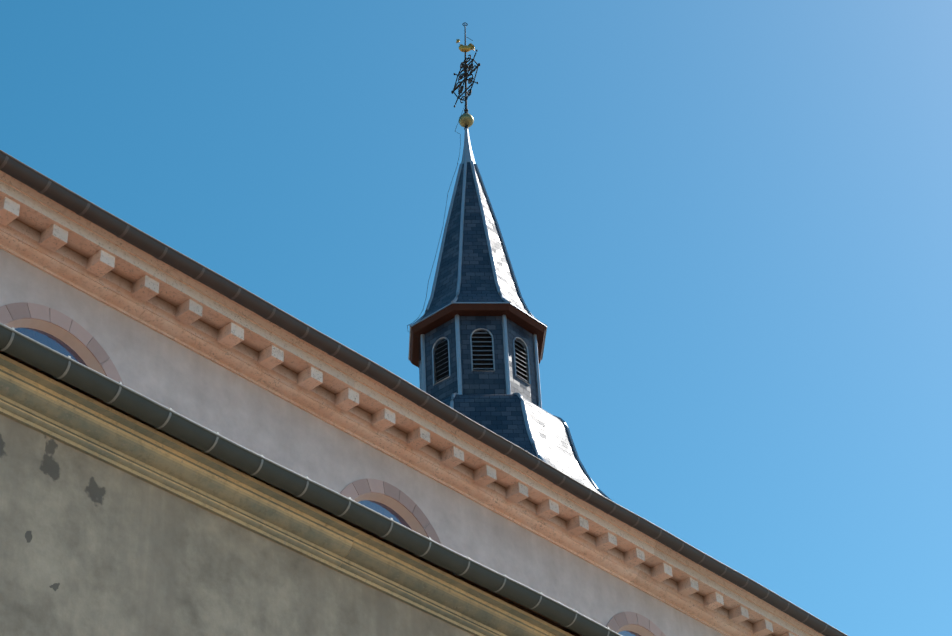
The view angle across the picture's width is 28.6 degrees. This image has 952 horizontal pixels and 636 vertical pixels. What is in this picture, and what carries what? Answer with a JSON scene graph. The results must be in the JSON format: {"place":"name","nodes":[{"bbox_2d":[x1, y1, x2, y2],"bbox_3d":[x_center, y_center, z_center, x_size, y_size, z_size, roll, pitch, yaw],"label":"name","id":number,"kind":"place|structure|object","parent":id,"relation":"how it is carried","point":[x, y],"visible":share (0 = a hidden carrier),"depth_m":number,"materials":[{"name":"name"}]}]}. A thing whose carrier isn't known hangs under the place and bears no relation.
{"place":"outdoors","nodes":[
{"label":"outdoors","id":0,"kind":"place"},
{"bbox_2d":[0,323,621,635],"bbox_3d":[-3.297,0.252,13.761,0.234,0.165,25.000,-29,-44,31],"label":"roof gutter","id":1,"kind":"object","parent":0,"point":[52,362],"visible":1,"depth_m":15.26,"materials":[{"name":"grey metal"}]},
{"bbox_2d":[0,248,724,635],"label":"church wall","id":2,"kind":"structure","parent":0,"point":[182,380],"depth_m":21.16,"materials":[{"name":"grey paint"}]},
{"bbox_2d":[0,302,665,635],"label":"window arches","id":3,"kind":"structure","parent":2,"relation":"attached to","point":[83,336],"depth_m":19.24,"materials":[{"name":"pink stone"}]},
{"bbox_2d":[0,170,823,635],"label":"cornice","id":4,"kind":"structure","parent":2,"relation":"attached to","point":[30,224],"depth_m":21.59,"materials":[{"name":"beige stone"}]},
{"bbox_2d":[0,197,794,635],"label":"cornice brackets","id":5,"kind":"object","parent":4,"relation":"attached to","point":[144,289],"visible":0.98,"depth_m":21.83,"materials":[{"name":"beige stone"}]},
{"bbox_2d":[0,150,847,635],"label":"roof gutter","id":6,"kind":"object","parent":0,"point":[32,178],"visible":1,"depth_m":21.52,"materials":[{"name":"grey metal"}]},
{"bbox_2d":[0,0,951,635],"label":"sky","id":7,"kind":"structure","parent":0,"point":[727,224],"materials":[{"name":"blue"}]},
{"bbox_3d":[-4.128,8.512,24.890,14.300,19.796,38.800,-29,-44,31],"label":"church","id":8,"kind":"object","parent":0,"visible":0},
{"bbox_2d":[410,128,611,500],"bbox_3d":[0.033,0.714,37.069,8.000,11.980,8.000,-29,-44,31],"label":"slate turret","id":9,"kind":"object","parent":8,"relation":"on","point":[474,264],"visible":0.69,"depth_m":36.17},
{"bbox_2d":[407,106,464,388],"bbox_3d":[-0.771,-1.387,38.171,1.475,8.376,0.103,11,-38,-19],"label":"lightning conductor","id":10,"kind":"object","parent":9,"relation":"attached to","point":[437,247],"visible":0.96,"depth_m":38.13,"materials":[{"name":"metal"}]},
{"bbox_2d":[451,22,479,129],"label":"spire finial","id":11,"kind":"object","parent":9,"relation":"on","point":[466,118],"visible":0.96,"depth_m":41.34,"materials":[{"name":"black metal"}]},
{"bbox_2d":[456,39,474,51],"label":"weathercock","id":12,"kind":"object","parent":11,"relation":"attached to","point":[466,48],"visible":0.98,"depth_m":41.97,"materials":[{"name":"gold metal"}]},
{"bbox_2d":[421,328,530,385],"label":"turret louvres","id":13,"kind":"object","parent":9,"relation":"attached to","point":[493,359],"visible":0.31,"depth_m":35.90,"materials":[{"name":"black wood"}]},
{"bbox_2d":[408,302,546,367],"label":"turret eave fascia","id":14,"kind":"structure","parent":9,"relation":"attached to","point":[509,310],"depth_m":36.39,"materials":[{"name":"brown wood"}]},
{"bbox_2d":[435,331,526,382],"bbox_3d":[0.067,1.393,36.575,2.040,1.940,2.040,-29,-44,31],"label":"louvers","id":15,"kind":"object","parent":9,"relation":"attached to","point":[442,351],"visible":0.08,"depth_m":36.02,"materials":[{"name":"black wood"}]},
{"label":"ground","id":16,"kind":"structure","parent":0,"visible":0},
{"bbox_2d":[0,414,473,635],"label":"annex wall","id":17,"kind":"structure","parent":16,"relation":"on","point":[91,546],"depth_m":14.33,"materials":[{"name":"grey paint"}]},
{"bbox_2d":[0,354,573,635],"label":"cornice","id":18,"kind":"structure","parent":17,"relation":"attached to","point":[53,409],"depth_m":15.28,"materials":[{"name":"beige stone"}]}
]}

